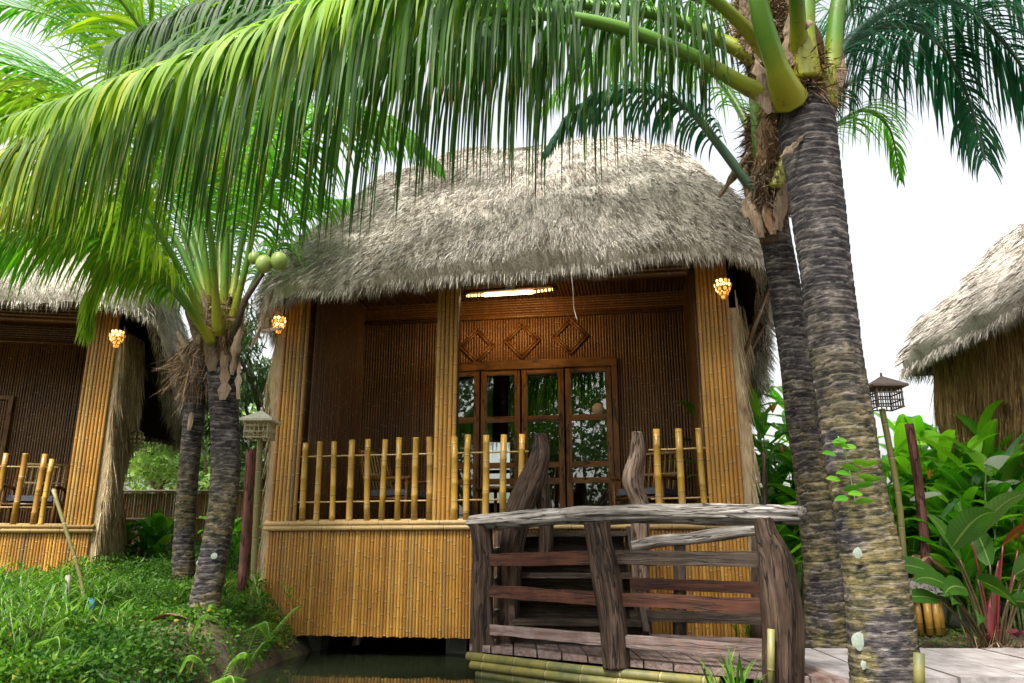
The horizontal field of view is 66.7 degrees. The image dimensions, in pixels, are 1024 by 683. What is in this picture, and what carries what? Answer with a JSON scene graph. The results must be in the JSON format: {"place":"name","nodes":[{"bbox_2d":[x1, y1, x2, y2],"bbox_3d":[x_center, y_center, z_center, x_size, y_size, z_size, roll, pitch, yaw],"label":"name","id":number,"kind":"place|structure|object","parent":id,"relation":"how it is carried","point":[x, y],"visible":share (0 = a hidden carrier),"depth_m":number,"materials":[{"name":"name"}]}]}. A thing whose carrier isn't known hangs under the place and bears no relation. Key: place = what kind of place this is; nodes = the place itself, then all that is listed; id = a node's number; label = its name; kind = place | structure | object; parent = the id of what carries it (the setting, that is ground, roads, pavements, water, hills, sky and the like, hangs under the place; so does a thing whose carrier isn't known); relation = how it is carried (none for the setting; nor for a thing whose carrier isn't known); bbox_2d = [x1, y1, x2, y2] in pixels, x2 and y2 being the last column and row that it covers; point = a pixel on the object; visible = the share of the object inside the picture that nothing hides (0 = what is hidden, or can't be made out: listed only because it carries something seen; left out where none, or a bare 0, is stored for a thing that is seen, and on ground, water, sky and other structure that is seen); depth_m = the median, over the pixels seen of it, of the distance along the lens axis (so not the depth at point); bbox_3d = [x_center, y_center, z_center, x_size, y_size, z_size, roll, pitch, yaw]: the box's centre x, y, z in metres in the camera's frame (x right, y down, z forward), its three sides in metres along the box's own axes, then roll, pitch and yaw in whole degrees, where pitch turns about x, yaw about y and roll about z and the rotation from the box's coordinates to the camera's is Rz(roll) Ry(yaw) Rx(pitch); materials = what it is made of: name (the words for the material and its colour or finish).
{"place":"outdoors","nodes":[
{"label":"outdoors","id":0,"kind":"place"},
{"bbox_2d":[235,636,754,682],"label":"pond water","id":1,"kind":"structure","parent":0,"point":[366,659],"depth_m":7.25,"materials":[{"name":"black liquid"}]},
{"bbox_2d":[0,0,1023,538],"label":"sky","id":2,"kind":"structure","parent":0,"point":[912,244],"materials":[{"name":"white"}]},
{"bbox_2d":[2,540,1023,682],"bbox_3d":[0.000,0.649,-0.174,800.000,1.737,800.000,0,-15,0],"label":"ground","id":3,"kind":"structure","parent":0,"point":[301,647],"depth_m":6.89,"materials":[{"name":"green plant"}]},
{"bbox_2d":[0,555,40,609],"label":"herb clump","id":4,"kind":"object","parent":3,"relation":"on","point":[21,572],"visible":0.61,"depth_m":6.18,"materials":[{"name":"green plant"}]},
{"bbox_2d":[14,617,76,653],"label":"fern","id":5,"kind":"object","parent":3,"relation":"on","point":[53,642],"visible":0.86,"depth_m":4.90,"materials":[{"name":"green plant"}]},
{"bbox_2d":[0,575,122,657],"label":"herb clump","id":6,"kind":"object","parent":3,"relation":"on","point":[13,624],"visible":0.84,"depth_m":5.28,"materials":[{"name":"green leaves"}]},
{"bbox_2d":[0,575,129,650],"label":"herb clump","id":7,"kind":"object","parent":3,"relation":"on","point":[62,612],"visible":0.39,"depth_m":5.72,"materials":[{"name":"green leaves"}]},
{"bbox_2d":[64,575,70,605],"bbox_3d":[-3.807,2.209,6.655,0.083,0.411,0.039,0,-15,0],"label":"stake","id":8,"kind":"object","parent":3,"relation":"on","point":[67,577],"visible":0.29,"depth_m":6.68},
{"bbox_2d":[51,488,85,599],"bbox_3d":[-4.084,1.859,7.163,0.463,1.000,0.036,0,-15,0],"label":"wooden pole","id":9,"kind":"object","parent":3,"relation":"on","point":[68,537],"visible":0.84,"depth_m":7.16,"materials":[{"name":"beige wood"}]},
{"bbox_2d":[0,569,141,613],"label":"herb clump","id":10,"kind":"object","parent":3,"relation":"on","point":[97,586],"visible":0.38,"depth_m":6.70,"materials":[{"name":"green plant"}]},
{"bbox_2d":[13,590,137,633],"bbox_3d":[-3.344,2.134,6.088,0.887,0.394,0.800,-5,-16,20],"label":"herb clump","id":11,"kind":"object","parent":3,"relation":"on","point":[124,618],"visible":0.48,"depth_m":6.06,"materials":[{"name":"green plant"}]},
{"bbox_2d":[40,557,139,606],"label":"herb clump","id":12,"kind":"object","parent":3,"relation":"on","point":[89,585],"visible":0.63,"depth_m":7.24,"materials":[{"name":"green plant"}]},
{"bbox_2d":[89,598,94,629],"bbox_3d":[-3.474,2.272,6.431,0.079,0.295,0.050,0,-15,0],"label":"garden stake","id":13,"kind":"object","parent":3,"relation":"on","point":[92,605],"visible":0.46,"depth_m":6.44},
{"bbox_2d":[0,160,207,574],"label":"thatched hut","id":14,"kind":"object","parent":3,"relation":"on","point":[65,398],"visible":0.64,"depth_m":10.31,"materials":[{"name":"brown wood"}]},
{"bbox_2d":[0,462,70,534],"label":"bamboo armchair","id":15,"kind":"object","parent":14,"relation":"on","point":[27,500],"visible":0.65,"depth_m":10.43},
{"bbox_2d":[109,329,127,348],"bbox_3d":[-4.975,-0.022,9.908,0.193,0.255,0.334,-6,-16,20],"label":"wall lamp","id":16,"kind":"object","parent":14,"relation":"attached to","point":[119,335],"visible":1,"depth_m":9.80,"materials":[{"name":"yellow glass"}]},
{"bbox_2d":[129,416,144,450],"bbox_3d":[-5.116,1.245,10.640,0.194,0.485,0.197,-6,-16,22],"label":"hanging lantern","id":17,"kind":"object","parent":14,"relation":"hanging from","point":[135,446],"visible":0.99,"depth_m":10.57,"materials":[{"name":"brown metal"}]},
{"bbox_2d":[0,531,258,577],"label":"grass","id":18,"kind":"structure","parent":3,"relation":"on","point":[164,557],"depth_m":9.47,"materials":[{"name":"green plant"}]},
{"bbox_2d":[124,474,168,507],"bbox_3d":[-14.316,3.723,27.062,6.329,6.594,7.331,0,-15,0],"label":"leafy tree","id":19,"kind":"object","parent":3,"relation":"on","point":[138,486],"depth_m":27.36,"materials":[{"name":"green plant"}]},
{"bbox_2d":[123,540,169,560],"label":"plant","id":20,"kind":"object","parent":3,"relation":"on","point":[135,549],"visible":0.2,"depth_m":10.53,"materials":[{"name":"green plant"}]},
{"bbox_2d":[123,509,173,561],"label":"broad leaved plant","id":21,"kind":"object","parent":3,"relation":"on","point":[155,532],"visible":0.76,"depth_m":10.71,"materials":[{"name":"green plant"}]},
{"bbox_2d":[5,556,292,681],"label":"dry litter","id":22,"kind":"object","parent":3,"relation":"on","point":[196,638],"visible":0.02,"depth_m":6.16,"materials":[{"name":"brown plant"}]},
{"bbox_2d":[0,556,299,682],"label":"ground cover","id":23,"kind":"object","parent":3,"relation":"on","point":[112,638],"visible":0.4,"depth_m":5.76,"materials":[{"name":"green plant"}]},
{"bbox_2d":[151,613,186,620],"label":"fallen leaf","id":24,"kind":"object","parent":23,"relation":"on","point":[177,616],"visible":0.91,"depth_m":6.05,"materials":[{"name":"brown plant"}]},
{"bbox_2d":[237,449,255,589],"bbox_3d":[-2.691,1.797,7.904,0.145,1.390,0.110,0,-15,0],"label":"wooden pole","id":25,"kind":"object","parent":23,"relation":"on","point":[246,531],"visible":0.98,"depth_m":7.86,"materials":[{"name":"brown wood"}]},
{"bbox_2d":[124,418,209,505],"bbox_3d":[-10.934,3.270,23.989,5.261,5.951,6.569,14,-20,-41],"label":"leafy tree","id":26,"kind":"object","parent":3,"relation":"on","point":[151,483],"visible":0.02,"depth_m":23.45,"materials":[{"name":"green plant"}]},
{"bbox_2d":[124,485,264,545],"bbox_3d":[-5.520,3.211,13.646,4.702,1.362,0.155,0,-15,0],"label":"bamboo fence","id":27,"kind":"object","parent":3,"relation":"on","point":[202,501],"visible":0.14,"depth_m":13.70,"materials":[{"name":"brown wood"}]},
{"bbox_2d":[126,398,269,537],"bbox_3d":[-8.580,3.427,21.945,5.805,4.645,5.487,0,-15,0],"label":"leafy tree","id":28,"kind":"object","parent":3,"relation":"on","point":[163,459],"visible":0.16,"depth_m":21.18,"materials":[{"name":"green plant"}]},
{"bbox_2d":[8,0,393,580],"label":"coconut palm","id":29,"kind":"object","parent":3,"relation":"on","point":[195,390],"visible":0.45,"depth_m":9.57,"materials":[{"name":"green plant"}]},
{"bbox_2d":[169,517,241,549],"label":"broad leaved plant","id":30,"kind":"object","parent":3,"relation":"on","point":[236,523],"visible":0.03,"depth_m":11.76,"materials":[{"name":"green plant"}]},
{"bbox_2d":[179,652,252,682],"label":"fern","id":31,"kind":"object","parent":3,"relation":"on","point":[245,656],"visible":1,"depth_m":5.14,"materials":[{"name":"green plant"}]},
{"bbox_2d":[0,0,445,624],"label":"coconut palm","id":32,"kind":"object","parent":3,"relation":"on","point":[216,312],"visible":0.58,"depth_m":7.13,"materials":[{"name":"green plant"}]},
{"bbox_2d":[197,516,261,569],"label":"broad leaved plant","id":33,"kind":"object","parent":3,"relation":"on","point":[235,549],"visible":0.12,"depth_m":10.06,"materials":[{"name":"green plant"}]},
{"bbox_2d":[170,567,298,611],"bbox_3d":[-2.594,2.317,7.309,1.080,0.380,0.954,-7,-16,24],"label":"herb clump","id":34,"kind":"object","parent":3,"relation":"on","point":[249,584],"visible":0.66,"depth_m":7.21,"materials":[{"name":"green plant"}]},
{"bbox_2d":[187,247,284,543],"bbox_3d":[-3.742,0.874,12.688,3.380,5.160,2.576,0,-15,0],"label":"leafy tree","id":35,"kind":"object","parent":3,"relation":"on","point":[255,387],"visible":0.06,"depth_m":12.30,"materials":[{"name":"green plant"}]},
{"bbox_2d":[201,355,270,529],"bbox_3d":[-4.809,2.059,14.797,3.177,3.940,3.237,0,-15,0],"label":"leafy tree","id":36,"kind":"object","parent":3,"relation":"on","point":[243,456],"visible":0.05,"depth_m":14.36,"materials":[{"name":"green plant"}]},
{"bbox_2d":[189,606,300,677],"bbox_3d":[-1.964,2.225,5.723,0.763,0.524,0.399,8,-17,-26],"label":"fern","id":37,"kind":"object","parent":3,"relation":"on","point":[263,626],"visible":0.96,"depth_m":5.75,"materials":[{"name":"green plant"}]},
{"bbox_2d":[239,407,281,602],"bbox_3d":[-2.571,1.601,7.750,0.334,1.911,0.334,0,-15,0],"label":"lantern post","id":38,"kind":"object","parent":3,"relation":"on","point":[261,418],"visible":0.93,"depth_m":7.81,"materials":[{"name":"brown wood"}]},
{"bbox_2d":[0,0,1023,682],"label":"coconut palm","id":39,"kind":"object","parent":3,"relation":"on","point":[792,80],"visible":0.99,"depth_m":5.51,"materials":[{"name":"green plant"}]},
{"bbox_2d":[822,436,881,504],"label":"climbing vine","id":40,"kind":"object","parent":39,"relation":"attached to","point":[851,489],"visible":1,"depth_m":4.77,"materials":[{"name":"green plant"}]},
{"bbox_2d":[250,136,779,653],"bbox_3d":[0.362,0.609,10.780,6.202,7.483,6.643,-2,-15,9],"label":"thatched hut","id":41,"kind":"object","parent":3,"relation":"on","point":[400,352],"visible":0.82,"depth_m":8.62,"materials":[{"name":"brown wood"}]},
{"bbox_2d":[271,315,286,334],"bbox_3d":[-2.605,-0.170,8.775,0.170,0.225,0.336,0,-15,0],"label":"wall lamp","id":42,"kind":"object","parent":41,"relation":"attached to","point":[278,321],"visible":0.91,"depth_m":8.65,"materials":[{"name":"yellow glass"}]},
{"bbox_2d":[357,449,426,518],"bbox_3d":[-1.379,1.790,9.280,0.761,0.987,0.648,-7,-16,23],"label":"bamboo armchair","id":43,"kind":"object","parent":41,"relation":"on","point":[405,492],"visible":0.54,"depth_m":9.18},
{"bbox_2d":[456,371,479,531],"bbox_3d":[-0.612,1.398,10.010,0.385,2.080,0.070,-2,-15,9],"label":"door","id":44,"kind":"structure","parent":41,"relation":"in","point":[475,420],"depth_m":10.01,"materials":[{"name":"brown wood"}]},
{"bbox_2d":[475,486,513,513],"bbox_3d":[-0.148,1.946,8.961,0.560,0.520,0.560,0,-15,0],"label":"bamboo side table","id":45,"kind":"object","parent":41,"relation":"on","point":[496,489],"visible":0.31,"depth_m":8.94,"materials":[{"name":"brown wood"}]},
{"bbox_2d":[480,369,520,498],"bbox_3d":[-0.145,1.379,9.936,0.511,2.080,0.070,-2,-15,9],"label":"door","id":46,"kind":"structure","parent":41,"relation":"in","point":[517,373],"depth_m":10.01,"materials":[{"name":"brown wood"}]},
{"bbox_2d":[490,440,514,493],"bbox_3d":[-0.077,2.168,13.106,0.714,1.080,0.040,-2,-15,9],"label":"rear window frame","id":47,"kind":"structure","parent":41,"relation":"in","point":[512,442],"depth_m":13.12,"materials":[{"name":"brown wood"}]},
{"bbox_2d":[461,284,557,297],"bbox_3d":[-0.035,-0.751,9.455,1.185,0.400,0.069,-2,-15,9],"label":"tube lamp","id":48,"kind":"object","parent":41,"relation":"attached to","point":[502,291],"visible":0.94,"depth_m":9.40,"materials":[{"name":"beige"}]},
{"bbox_2d":[522,368,565,531],"bbox_3d":[0.399,1.356,9.850,0.541,2.080,0.070,-2,-15,9],"label":"door","id":49,"kind":"structure","parent":41,"relation":"in","point":[561,480],"depth_m":9.91,"materials":[{"name":"brown wood"}]},
{"bbox_2d":[571,273,576,319],"bbox_3d":[0.612,-0.455,7.814,0.033,0.459,0.171,-6,-16,21],"label":"hanging wire","id":50,"kind":"object","parent":41,"relation":"hanging from","point":[573,296],"visible":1,"depth_m":7.82,"materials":[{"name":"grey metal"}]},
{"bbox_2d":[565,366,613,530],"bbox_3d":[0.976,1.331,9.759,0.582,2.080,0.070,-2,-15,9],"label":"door","id":51,"kind":"structure","parent":41,"relation":"in","point":[571,480],"depth_m":9.77,"materials":[{"name":"brown wood"}]},
{"bbox_2d":[610,450,685,530],"bbox_3d":[1.613,1.740,9.091,0.648,0.987,0.761,-10,-18,33],"label":"bamboo armchair","id":52,"kind":"object","parent":41,"relation":"on","point":[666,493],"visible":0.4,"depth_m":8.98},
{"bbox_2d":[713,277,731,299],"bbox_3d":[2.159,-0.522,8.038,0.185,0.243,0.344,0,-15,0],"label":"wall lamp","id":53,"kind":"object","parent":41,"relation":"attached to","point":[724,282],"visible":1,"depth_m":7.92,"materials":[{"name":"yellow glass"}]},
{"bbox_2d":[465,503,847,682],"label":"footbridge","id":54,"kind":"object","parent":3,"relation":"on","point":[618,652],"visible":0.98,"depth_m":5.99,"materials":[{"name":"brown wood"}]},
{"bbox_2d":[496,431,651,656],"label":"porch steps","id":55,"kind":"structure","parent":54,"relation":"on","point":[531,489],"depth_m":7.18,"materials":[{"name":"brown wood"}]},
{"bbox_2d":[767,629,774,682],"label":"bamboo stake","id":56,"kind":"object","parent":54,"relation":"attached to","point":[771,653],"visible":1,"depth_m":5.03,"materials":[{"name":"yellow wood"}]},
{"bbox_2d":[692,643,770,682],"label":"grass tuft","id":57,"kind":"object","parent":3,"relation":"on","point":[730,677],"visible":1,"depth_m":4.85,"materials":[{"name":"green plant"}]},
{"bbox_2d":[731,624,750,637],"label":"grass tuft","id":58,"kind":"object","parent":3,"relation":"on","point":[747,632],"visible":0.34,"depth_m":7.14,"materials":[{"name":"green plant"}]},
{"bbox_2d":[541,0,987,648],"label":"coconut palm","id":59,"kind":"object","parent":3,"relation":"on","point":[765,200],"visible":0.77,"depth_m":6.88,"materials":[{"name":"green plant"}]},
{"bbox_2d":[762,452,766,504],"bbox_3d":[2.386,1.907,7.357,0.178,1.723,0.049,0,-15,0],"label":"wooden pole","id":60,"kind":"object","parent":3,"relation":"on","point":[764,478],"visible":0.37,"depth_m":7.50,"materials":[{"name":"brown wood"}]},
{"bbox_2d":[665,364,873,603],"bbox_3d":[3.000,1.602,9.034,2.442,2.857,1.955,0,-15,0],"label":"broad leaved plant","id":61,"kind":"object","parent":3,"relation":"on","point":[785,495],"visible":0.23,"depth_m":8.98,"materials":[{"name":"green plant"}]},
{"bbox_2d":[755,386,802,573],"bbox_3d":[3.832,1.855,10.302,1.573,2.608,1.510,0,-15,0],"label":"broad leaved plant","id":62,"kind":"object","parent":3,"relation":"on","point":[775,395],"visible":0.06,"depth_m":10.34,"materials":[{"name":"green plant"}]},
{"bbox_2d":[777,525,802,574],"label":"broad leaved plant","id":63,"kind":"object","parent":3,"relation":"on","point":[779,529],"visible":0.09,"depth_m":8.27,"materials":[{"name":"green plant"}]},
{"bbox_2d":[869,373,908,555],"bbox_3d":[3.690,1.465,7.476,0.350,2.383,0.350,0,-15,0],"label":"lantern post","id":64,"kind":"object","parent":3,"relation":"on","point":[881,385],"visible":0.72,"depth_m":7.58,"materials":[{"name":"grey wood"}]},
{"bbox_2d":[886,484,930,539],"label":"broad leaved plant","id":65,"kind":"object","parent":3,"relation":"on","point":[890,487],"visible":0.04,"depth_m":8.52,"materials":[{"name":"green plant"}]},
{"bbox_2d":[877,422,942,576],"bbox_3d":[4.305,2.019,9.306,1.992,2.023,1.499,6,-16,-21],"label":"broad leaved plant","id":66,"kind":"object","parent":3,"relation":"on","point":[899,439],"visible":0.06,"depth_m":9.37,"materials":[{"name":"green plant"}]},
{"bbox_2d":[800,592,1021,647],"bbox_3d":[5.149,2.852,8.057,5.759,0.651,3.009,0,-15,0],"label":"moss patch","id":67,"kind":"object","parent":3,"relation":"on","point":[950,632],"visible":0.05,"depth_m":7.19,"materials":[{"name":"green plant"}]},
{"bbox_2d":[805,648,1023,682],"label":"walkway","id":68,"kind":"structure","parent":3,"relation":"on","point":[974,665],"depth_m":5.66,"materials":[{"name":"grey wood"}]},
{"bbox_2d":[904,423,933,625],"bbox_3d":[3.982,1.760,7.604,0.174,1.922,0.100,0,-15,0],"label":"wooden pole","id":69,"kind":"object","parent":3,"relation":"on","point":[920,503],"visible":0.77,"depth_m":7.64,"materials":[{"name":"brown wood"}]},
{"bbox_2d":[913,652,924,682],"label":"bamboo stub","id":70,"kind":"object","parent":3,"relation":"on","point":[918,667],"visible":1,"depth_m":4.37,"materials":[{"name":"yellow wood"}]},
{"bbox_2d":[908,555,949,635],"bbox_3d":[3.927,2.439,7.525,0.530,0.726,0.400,0,-15,0],"label":"bamboo garden lamp","id":71,"kind":"object","parent":3,"relation":"on","point":[939,627],"visible":0.41,"depth_m":7.34,"materials":[{"name":"yellow wood"}]},
{"bbox_2d":[874,400,1020,492],"bbox_3d":[5.477,1.887,9.627,1.977,2.354,2.503,0,-15,0],"label":"broad leaved plant","id":72,"kind":"object","parent":3,"relation":"on","point":[984,427],"visible":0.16,"depth_m":9.55,"materials":[{"name":"green plant"}]},
{"bbox_2d":[907,535,992,626],"bbox_3d":[4.168,2.435,7.950,1.437,0.921,0.996,-13,-20,41],"label":"broad leaved plant","id":73,"kind":"object","parent":3,"relation":"on","point":[913,545],"visible":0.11,"depth_m":7.93,"materials":[{"name":"green plant"}]},
{"bbox_2d":[882,426,1023,575],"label":"broad leaved plant","id":74,"kind":"object","parent":3,"relation":"on","point":[958,481],"visible":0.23,"depth_m":8.66,"materials":[{"name":"green plant"}]},
{"bbox_2d":[890,223,1023,481],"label":"thatched hut","id":75,"kind":"object","parent":3,"relation":"on","point":[964,347],"visible":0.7,"depth_m":9.24,"materials":[{"name":"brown wood"}]},
{"bbox_2d":[901,433,1023,615],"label":"broad leaved plant","id":76,"kind":"object","parent":3,"relation":"on","point":[1008,470],"visible":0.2,"depth_m":8.06,"materials":[{"name":"green plant"}]},
{"bbox_2d":[903,490,1023,648],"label":"red stemmed plant","id":77,"kind":"object","parent":3,"relation":"on","point":[972,526],"visible":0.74,"depth_m":6.78,"materials":[{"name":"green plant"}]},
{"bbox_2d":[904,483,1023,635],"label":"broad leaved plant","id":78,"kind":"object","parent":3,"relation":"on","point":[943,555],"visible":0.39,"depth_m":7.46,"materials":[{"name":"green plant"}]},
{"bbox_2d":[938,591,989,627],"bbox_3d":[4.450,2.700,7.991,0.895,0.565,0.713,0,-15,0],"label":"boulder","id":79,"kind":"object","parent":3,"relation":"on","point":[956,622],"visible":0.04,"depth_m":7.67,"materials":[{"name":"grey stone"}]},
{"bbox_2d":[910,455,1019,596],"bbox_3d":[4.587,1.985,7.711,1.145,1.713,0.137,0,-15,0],"label":"caladium plant","id":80,"kind":"object","parent":3,"relation":"on","point":[997,461],"visible":0.47,"depth_m":7.89,"materials":[{"name":"green plant"}]},
{"bbox_2d":[911,481,1023,631],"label":"broad leaved plant","id":81,"kind":"object","parent":3,"relation":"on","point":[1004,525],"visible":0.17,"depth_m":7.61,"materials":[{"name":"green plant"}]},
{"bbox_2d":[955,450,1023,571],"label":"broad leaved plant","id":82,"kind":"object","parent":3,"relation":"on","point":[1021,508],"visible":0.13,"depth_m":7.73,"materials":[{"name":"green plant"}]},
{"bbox_2d":[991,569,1020,613],"bbox_3d":[5.110,2.770,8.346,0.972,0.646,0.733,0,-15,0],"label":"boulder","id":83,"kind":"object","parent":3,"relation":"on","point":[1002,605],"visible":0.01,"depth_m":8.04,"materials":[{"name":"grey stone"}]},
{"bbox_2d":[998,629,1023,636],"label":"purple plant","id":84,"kind":"object","parent":3,"relation":"on","point":[1015,632],"visible":0.99,"depth_m":6.56,"materials":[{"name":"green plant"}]}
]}

